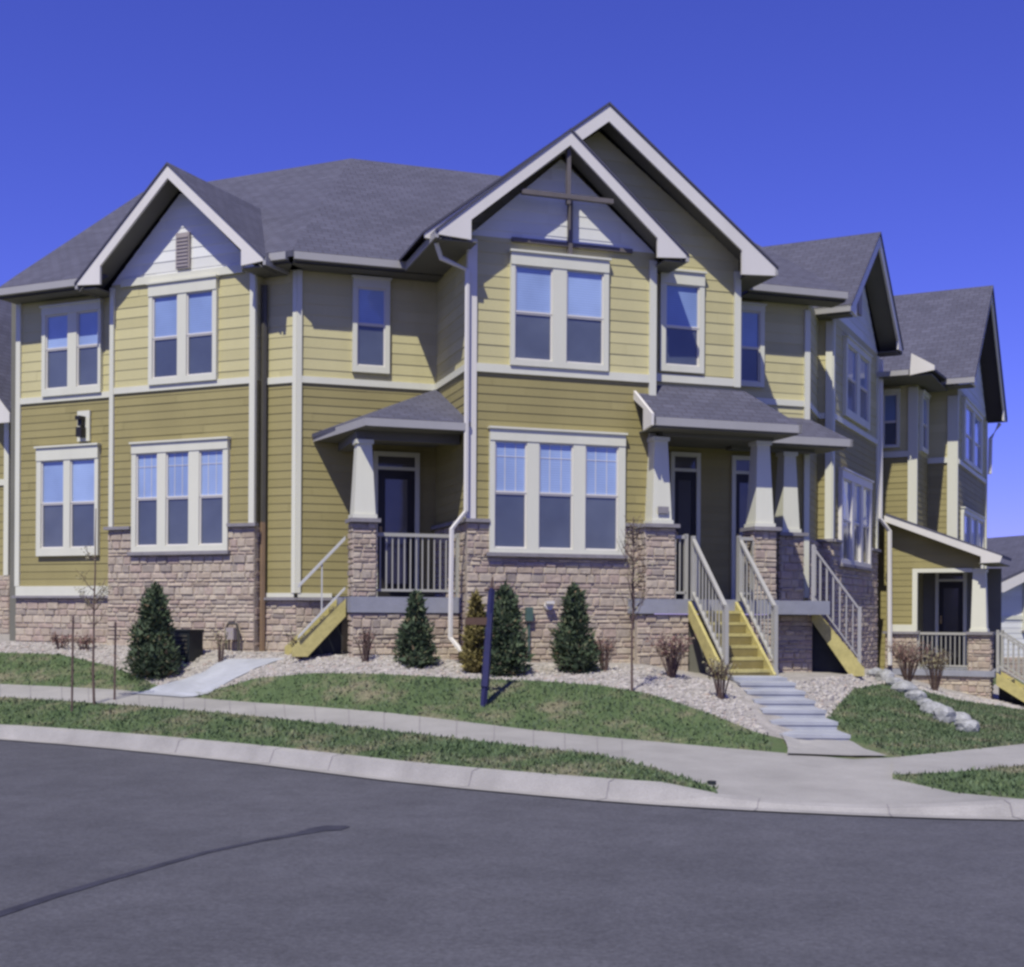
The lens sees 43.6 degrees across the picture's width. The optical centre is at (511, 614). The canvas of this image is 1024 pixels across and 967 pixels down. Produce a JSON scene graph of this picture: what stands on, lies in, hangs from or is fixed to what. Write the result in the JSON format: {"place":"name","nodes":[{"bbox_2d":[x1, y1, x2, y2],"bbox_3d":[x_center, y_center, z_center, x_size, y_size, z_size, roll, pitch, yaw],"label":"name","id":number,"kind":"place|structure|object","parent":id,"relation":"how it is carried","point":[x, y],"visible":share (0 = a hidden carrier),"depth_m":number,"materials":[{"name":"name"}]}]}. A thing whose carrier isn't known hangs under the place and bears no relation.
{"place":"outdoors","nodes":[
{"label":"outdoors","id":0,"kind":"place"},
{"bbox_2d":[0,300,11,633],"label":"neighbour house","id":1,"kind":"structure","parent":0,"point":[5,389],"depth_m":25.17,"materials":[{"name":"green"}]},
{"bbox_2d":[0,684,892,797],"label":"pavement","id":2,"kind":"structure","parent":0,"point":[771,772],"depth_m":13.46,"materials":[{"name":"concrete"}]},
{"bbox_2d":[113,622,116,699],"bbox_3d":[-5.366,0.682,17.296,0.050,1.150,0.036,0,0,0],"label":"stake","id":3,"kind":"object","parent":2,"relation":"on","point":[115,631],"visible":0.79,"depth_m":17.29,"materials":[{"name":"brown wood"}]},
{"bbox_2d":[30,685,1020,818],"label":"pavement joints","id":4,"kind":"object","parent":2,"relation":"on","point":[456,737],"visible":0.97,"depth_m":14.21,"materials":[{"name":"grey concrete"}]},
{"bbox_2d":[707,780,715,784],"bbox_3d":[1.770,1.520,11.350,0.080,0.080,0.080,0,0,0],"label":"valve cap","id":5,"kind":"object","parent":2,"relation":"on","point":[709,782],"visible":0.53,"depth_m":11.32,"materials":[{"name":"black metal"}]},
{"bbox_2d":[0,634,1023,738],"bbox_3d":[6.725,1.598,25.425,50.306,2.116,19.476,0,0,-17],"label":"rock bed","id":6,"kind":"object","parent":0,"point":[766,724],"visible":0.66,"depth_m":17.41,"materials":[{"name":"beige gravel"}]},
{"bbox_2d":[49,631,77,648],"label":"shrub","id":7,"kind":"object","parent":6,"relation":"on","point":[55,638],"visible":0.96,"depth_m":20.28,"materials":[{"name":"brown plant"}]},
{"bbox_2d":[69,633,98,649],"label":"shrub","id":8,"kind":"object","parent":6,"relation":"on","point":[86,641],"visible":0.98,"depth_m":20.18,"materials":[{"name":"brown plant"}]},
{"bbox_2d":[122,581,186,681],"bbox_3d":[-5.189,0.304,18.600,0.916,1.692,0.913,0,0,44],"label":"evergreen shrub","id":9,"kind":"object","parent":6,"relation":"on","point":[152,653],"visible":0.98,"depth_m":18.43,"materials":[{"name":"green plant"}]},
{"bbox_2d":[170,629,203,663],"bbox_3d":[-4.911,0.489,19.274,0.410,0.520,0.345,0,0,24],"label":"utility box","id":10,"kind":"object","parent":6,"relation":"on","point":[189,642],"visible":0.58,"depth_m":19.12,"materials":[{"name":"brown metal"}]},
{"bbox_2d":[213,629,231,661],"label":"bare shrub","id":11,"kind":"object","parent":6,"relation":"on","point":[220,658],"visible":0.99,"depth_m":18.87,"materials":[{"name":"brown plant"}]},
{"bbox_2d":[286,631,304,659],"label":"bare shrub","id":12,"kind":"object","parent":6,"relation":"on","point":[295,641],"visible":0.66,"depth_m":18.28,"materials":[{"name":"brown plant"}]},
{"bbox_2d":[284,536,345,657],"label":"wooden steps","id":13,"kind":"structure","parent":6,"relation":"on","point":[322,630],"depth_m":18.22,"materials":[{"name":"yellow wood"}]},
{"bbox_2d":[352,627,379,661],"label":"bare shrub","id":14,"kind":"object","parent":6,"relation":"on","point":[365,653],"visible":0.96,"depth_m":17.78,"materials":[{"name":"brown plant"}]},
{"bbox_2d":[392,589,440,668],"bbox_3d":[-1.307,0.257,17.628,0.646,1.269,0.651,0,0,-34],"label":"evergreen shrub","id":15,"kind":"object","parent":6,"relation":"on","point":[413,641],"visible":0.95,"depth_m":17.48,"materials":[{"name":"green plant"}]},
{"bbox_2d":[0,102,903,672],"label":"corner townhouse","id":16,"kind":"structure","parent":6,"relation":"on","point":[246,404],"depth_m":19.66,"materials":[{"name":"yellow"}]},
{"bbox_2d":[34,443,101,555],"bbox_3d":[-7.356,-1.879,21.163,1.360,1.830,0.108,0,0,24],"label":"window","id":17,"kind":"structure","parent":16,"relation":"in","point":[68,477],"depth_m":21.15,"materials":[{"name":"glass"}]},
{"bbox_2d":[39,299,104,396],"bbox_3d":[-7.277,-4.379,21.134,1.300,1.510,0.108,0,0,24],"label":"window","id":18,"kind":"structure","parent":16,"relation":"in","point":[72,332],"depth_m":21.11,"materials":[{"name":"blue glass"}]},
{"bbox_2d":[127,436,230,555],"bbox_3d":[-5.199,-1.824,19.984,1.940,1.795,0.108,0,0,24],"label":"window","id":19,"kind":"structure","parent":16,"relation":"in","point":[180,488],"depth_m":19.99,"materials":[{"name":"blue glass"}]},
{"bbox_2d":[146,274,219,385],"bbox_3d":[-5.143,-4.416,19.965,1.350,1.610,0.108,0,0,24],"label":"window","id":20,"kind":"structure","parent":16,"relation":"in","point":[183,313],"depth_m":19.94,"materials":[{"name":"blue glass"}]},
{"bbox_2d":[225,623,239,650],"bbox_3d":[-4.265,0.374,19.470,0.270,0.486,0.120,0,0,24],"label":"gas meter","id":21,"kind":"object","parent":16,"relation":"attached to","point":[235,635],"visible":0.78,"depth_m":19.43,"materials":[{"name":"grey metal"}]},
{"bbox_2d":[351,275,391,373],"bbox_3d":[-2.163,-4.448,19.691,0.620,1.470,0.108,0,0,-18],"label":"window","id":22,"kind":"structure","parent":16,"relation":"in","point":[370,294],"depth_m":19.71,"materials":[{"name":"blue glass"}]},
{"bbox_2d":[373,451,419,596],"bbox_3d":[-1.790,-1.381,19.829,0.730,2.260,0.088,0,0,-18],"label":"door","id":23,"kind":"structure","parent":16,"relation":"in","point":[396,474],"depth_m":19.86,"materials":[{"name":"black wood"}]},
{"bbox_2d":[486,426,628,558],"bbox_3d":[0.678,-1.756,18.664,2.180,1.860,0.108,0,0,-18],"label":"window","id":24,"kind":"structure","parent":16,"relation":"in","point":[560,493],"depth_m":18.68,"materials":[{"name":"glass"}]},
{"bbox_2d":[509,248,611,371],"bbox_3d":[0.703,-4.416,18.667,1.560,1.660,0.108,0,0,-18],"label":"window","id":25,"kind":"structure","parent":16,"relation":"in","point":[559,312],"depth_m":18.65,"materials":[{"name":"blue glass"}]},
{"bbox_2d":[658,269,706,373],"bbox_3d":[2.608,-4.484,19.601,0.780,1.560,0.108,0,0,-18],"label":"window","id":26,"kind":"structure","parent":16,"relation":"in","point":[681,291],"depth_m":19.62,"materials":[{"name":"glass"}]},
{"bbox_2d":[670,452,700,598],"bbox_3d":[2.802,-1.418,20.680,0.530,2.390,0.088,0,0,-18],"label":"door","id":27,"kind":"structure","parent":16,"relation":"in","point":[685,467],"depth_m":20.71,"materials":[{"name":"black wood"}]},
{"bbox_2d":[730,455,749,599],"bbox_3d":[3.843,-1.407,21.018,0.520,2.380,0.088,0,0,-18],"label":"door","id":28,"kind":"structure","parent":16,"relation":"in","point":[740,465],"depth_m":20.98,"materials":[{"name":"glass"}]},
{"bbox_2d":[741,301,766,387],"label":"window","id":29,"kind":"structure","parent":16,"relation":"in","point":[752,314],"depth_m":21.06,"materials":[{"name":"blue glass"}]},
{"bbox_2d":[838,467,873,570],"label":"window","id":30,"kind":"structure","parent":16,"relation":"in","point":[854,489],"depth_m":24.14,"materials":[{"name":"blue glass"}]},
{"bbox_2d":[842,334,872,430],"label":"window","id":31,"kind":"structure","parent":16,"relation":"in","point":[856,359],"depth_m":24.16,"materials":[{"name":"blue glass"}]},
{"bbox_2d":[454,585,486,673],"bbox_3d":[-0.527,0.271,17.267,0.498,1.322,0.500,0,0,-41],"label":"evergreen shrub","id":32,"kind":"object","parent":6,"relation":"on","point":[470,657],"visible":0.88,"depth_m":17.17,"materials":[{"name":"green plant"}]},
{"bbox_2d":[480,579,535,677],"bbox_3d":[-0.107,0.311,17.188,0.716,1.592,0.957,0,0,-35],"label":"evergreen shrub","id":33,"kind":"object","parent":6,"relation":"on","point":[509,648],"visible":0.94,"depth_m":17.02,"materials":[{"name":"green plant"}]},
{"bbox_2d":[548,581,603,674],"bbox_3d":[0.873,0.311,17.488,0.794,1.535,0.823,0,0,0],"label":"evergreen shrub","id":34,"kind":"object","parent":6,"relation":"on","point":[574,650],"visible":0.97,"depth_m":17.36,"materials":[{"name":"green plant"}]},
{"bbox_2d":[593,634,617,671],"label":"bare shrub","id":35,"kind":"object","parent":6,"relation":"on","point":[607,648],"visible":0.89,"depth_m":17.56,"materials":[{"name":"brown plant"}]},
{"bbox_2d":[616,513,652,690],"bbox_3d":[1.451,-0.134,15.812,0.446,2.269,0.600,0,0,-20],"label":"bare sapling","id":36,"kind":"object","parent":6,"relation":"on","point":[630,557],"visible":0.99,"depth_m":15.79,"materials":[{"name":"brown plant"}]},
{"bbox_2d":[645,631,697,677],"bbox_3d":[2.129,0.554,17.207,0.692,0.661,0.741,0,0,0],"label":"bare shrub","id":37,"kind":"object","parent":6,"relation":"on","point":[672,661],"visible":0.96,"depth_m":17.14,"materials":[{"name":"brown plant"}]},
{"bbox_2d":[702,655,740,699],"bbox_3d":[2.618,0.797,15.858,0.476,0.583,0.464,0,0,0],"label":"bare shrub","id":38,"kind":"object","parent":6,"relation":"on","point":[719,684],"visible":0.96,"depth_m":15.87,"materials":[{"name":"brown plant"}]},
{"bbox_2d":[729,675,850,740],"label":"front walk","id":39,"kind":"structure","parent":6,"relation":"on","point":[804,718],"depth_m":15.61,"materials":[{"name":"concrete"}]},
{"bbox_2d":[688,536,778,679],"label":"wooden steps","id":40,"kind":"structure","parent":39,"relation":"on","point":[724,631],"depth_m":18.55,"materials":[{"name":"wood"}]},
{"bbox_2d":[811,545,864,675],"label":"wooden steps","id":41,"kind":"structure","parent":6,"relation":"on","point":[830,648],"depth_m":20.41,"materials":[{"name":"wood"}]},
{"bbox_2d":[866,667,881,676],"bbox_3d":[6.085,1.004,21.398,0.382,0.226,0.232,0,0,-32],"label":"boulder","id":42,"kind":"object","parent":6,"relation":"on","point":[872,672],"visible":0.53,"depth_m":21.31,"materials":[{"name":"stone"}]},
{"bbox_2d":[875,669,894,680],"bbox_3d":[6.058,1.028,20.802,0.342,0.269,0.236,0,0,42],"label":"boulder","id":43,"kind":"object","parent":6,"relation":"on","point":[883,674],"visible":0.67,"depth_m":20.72,"materials":[{"name":"stone"}]},
{"bbox_2d":[886,640,935,681],"bbox_3d":[6.994,0.837,22.512,0.851,0.822,0.736,0,0,22],"label":"bare shrub","id":44,"kind":"object","parent":6,"relation":"on","point":[902,655],"visible":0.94,"depth_m":22.54,"materials":[{"name":"brown plant"}]},
{"bbox_2d":[914,646,952,690],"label":"bare shrub","id":45,"kind":"object","parent":6,"relation":"on","point":[936,680],"visible":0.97,"depth_m":22.38,"materials":[{"name":"brown plant"}]},
{"bbox_2d":[996,630,1023,705],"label":"wooden steps","id":46,"kind":"structure","parent":6,"relation":"on","point":[1011,689],"depth_m":25.52,"materials":[{"name":"wood"}]},
{"bbox_2d":[0,739,1023,966],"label":"road","id":47,"kind":"structure","parent":0,"point":[399,874],"depth_m":7.78,"materials":[{"name":"grey asphalt"}]},
{"bbox_2d":[0,825,349,915],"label":"tar seam","id":48,"kind":"object","parent":47,"relation":"on","point":[105,880],"visible":1,"depth_m":7.93,"materials":[{"name":"black asphalt"}]},
{"bbox_2d":[0,724,1023,816],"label":"curb","id":49,"kind":"structure","parent":47,"relation":"on","point":[635,790],"depth_m":11.84,"materials":[{"name":"concrete"}]},
{"bbox_2d":[716,788,885,804],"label":"curb ramp","id":50,"kind":"structure","parent":49,"relation":"on","point":[871,801],"depth_m":10.84,"materials":[{"name":"concrete"}]},
{"bbox_2d":[887,779,1015,804],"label":"curb ramp","id":51,"kind":"structure","parent":49,"relation":"on","point":[902,792],"depth_m":10.90,"materials":[{"name":"concrete"}]},
{"bbox_2d":[0,738,1023,819],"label":"gutter","id":52,"kind":"object","parent":47,"relation":"on","point":[594,798],"visible":1,"depth_m":11.36,"materials":[{"name":"concrete"}]},
{"bbox_2d":[0,651,1023,797],"bbox_3d":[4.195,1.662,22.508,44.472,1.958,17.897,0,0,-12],"label":"lawn","id":53,"kind":"structure","parent":0,"point":[779,745],"depth_m":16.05,"materials":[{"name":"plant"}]},
{"bbox_2d":[70,616,73,711],"bbox_3d":[-5.735,0.702,16.696,0.050,1.350,0.036,0,0,0],"label":"stake","id":54,"kind":"object","parent":53,"relation":"on","point":[72,662],"visible":0.79,"depth_m":16.69,"materials":[{"name":"brown wood"}]},
{"bbox_2d":[74,511,112,703],"bbox_3d":[-5.533,-0.076,16.991,0.498,2.651,0.318,0,0,0],"label":"bare sapling","id":55,"kind":"object","parent":53,"relation":"on","point":[94,601],"visible":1,"depth_m":16.99,"materials":[{"name":"brown plant"}]},
{"bbox_2d":[133,658,284,696],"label":"side walk","id":56,"kind":"structure","parent":53,"relation":"on","point":[219,674],"depth_m":18.13,"materials":[{"name":"concrete"}]},
{"bbox_2d":[465,577,499,706],"bbox_3d":[-0.353,0.390,15.814,0.435,1.705,0.204,0,0,-16],"label":"sign post","id":57,"kind":"object","parent":53,"relation":"on","point":[487,621],"visible":0.95,"depth_m":15.81,"materials":[{"name":"metal"}]},
{"bbox_2d":[781,733,886,755],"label":"front walk","id":58,"kind":"structure","parent":53,"relation":"on","point":[824,747],"depth_m":13.72,"materials":[{"name":"concrete"}]},
{"bbox_2d":[885,677,901,684],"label":"boulder","id":59,"kind":"object","parent":53,"relation":"on","point":[891,680],"visible":0.57,"depth_m":20.00,"materials":[{"name":"stone"}]},
{"bbox_2d":[891,680,917,693],"bbox_3d":[5.986,1.134,19.498,0.388,0.260,0.271,0,0,31],"label":"boulder","id":60,"kind":"object","parent":53,"relation":"on","point":[904,686],"visible":0.69,"depth_m":19.41,"materials":[{"name":"stone"}]},
{"bbox_2d":[905,689,926,701],"bbox_3d":[5.954,1.219,18.885,0.270,0.213,0.288,0,0,44],"label":"boulder","id":61,"kind":"object","parent":53,"relation":"on","point":[915,695],"visible":0.72,"depth_m":18.81,"materials":[{"name":"stone"}]},
{"bbox_2d":[917,698,931,706],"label":"boulder","id":62,"kind":"object","parent":53,"relation":"on","point":[922,701],"visible":0.52,"depth_m":18.23,"materials":[{"name":"stone"}]},
{"bbox_2d":[920,701,943,714],"bbox_3d":[5.858,1.322,17.803,0.364,0.220,0.225,0,0,18],"label":"boulder","id":63,"kind":"object","parent":53,"relation":"on","point":[929,707],"visible":0.48,"depth_m":17.75,"materials":[{"name":"stone"}]},
{"bbox_2d":[933,705,955,723],"bbox_3d":[5.812,1.366,17.199,0.343,0.278,0.267,0,0,-23],"label":"boulder","id":64,"kind":"object","parent":53,"relation":"on","point":[944,713],"visible":0.8,"depth_m":17.09,"materials":[{"name":"stone"}]},
{"bbox_2d":[955,712,971,720],"bbox_3d":[6.032,1.413,17.296,0.340,0.186,0.247,0,0,-6],"label":"boulder","id":65,"kind":"object","parent":53,"relation":"on","point":[963,715],"visible":0.4,"depth_m":17.23,"materials":[{"name":"stone"}]},
{"bbox_2d":[956,719,979,732],"bbox_3d":[5.795,1.437,16.294,0.292,0.187,0.253,0,0,29],"label":"boulder","id":66,"kind":"object","parent":53,"relation":"on","point":[968,725],"visible":0.8,"depth_m":16.20,"materials":[{"name":"stone"}]},
{"bbox_2d":[0,0,1023,614],"label":"sky","id":67,"kind":"structure","parent":0,"point":[799,120],"materials":[{"name":"blue"}]},
{"bbox_2d":[879,758,892,803],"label":"pavement","id":68,"kind":"structure","parent":0,"point":[884,795],"depth_m":11.48,"materials":[{"name":"concrete"}]},
{"bbox_2d":[893,744,1023,773],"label":"pavement","id":69,"kind":"structure","parent":0,"point":[983,758],"depth_m":13.13,"materials":[{"name":"concrete"}]},
{"bbox_2d":[893,765,1023,798],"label":"lawn verge","id":70,"kind":"structure","parent":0,"point":[950,787],"depth_m":11.65,"materials":[{"name":"plant"}]},
{"bbox_2d":[993,677,1023,684],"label":"lawn","id":71,"kind":"structure","parent":0,"point":[994,679],"depth_m":35.87,"materials":[{"name":"plant"}]},
{"bbox_2d":[987,535,1023,680],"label":"neighbour house","id":72,"kind":"structure","parent":71,"relation":"on","point":[1012,607],"depth_m":38.27,"materials":[{"name":"white"}]},
{"bbox_2d":[1021,582,1023,631],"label":"window","id":73,"kind":"structure","parent":72,"relation":"in","point":[1023,582],"depth_m":38.30,"materials":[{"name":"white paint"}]},
{"bbox_3d":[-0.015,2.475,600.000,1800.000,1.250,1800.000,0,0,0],"label":"ground","id":74,"kind":"structure","parent":0,"visible":0},
{"bbox_2d":[876,285,1010,698],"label":"row townhouse","id":75,"kind":"structure","parent":74,"relation":"on","point":[944,402],"depth_m":27.28,"materials":[{"name":"yellow"}]},
{"bbox_2d":[883,388,900,447],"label":"window","id":76,"kind":"structure","parent":75,"relation":"in","point":[891,397],"depth_m":26.97,"materials":[{"name":"blue glass"}]},
{"bbox_2d":[919,390,930,454],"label":"window","id":77,"kind":"structure","parent":75,"relation":"in","point":[924,396],"depth_m":27.37,"materials":[{"name":"white paint"}]},
{"bbox_2d":[935,572,966,667],"bbox_3d":[9.347,0.096,27.271,0.640,2.080,0.088,0,0,27],"label":"door","id":78,"kind":"structure","parent":75,"relation":"in","point":[950,587],"depth_m":27.28,"materials":[{"name":"black wood"}]},
{"bbox_2d":[960,507,985,568],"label":"window","id":79,"kind":"structure","parent":75,"relation":"in","point":[972,523],"depth_m":29.71,"materials":[{"name":"blue glass"}]},
{"bbox_2d":[962,396,984,474],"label":"window","id":80,"kind":"structure","parent":75,"relation":"in","point":[972,417],"depth_m":29.58,"materials":[{"name":"blue glass"}]}
]}

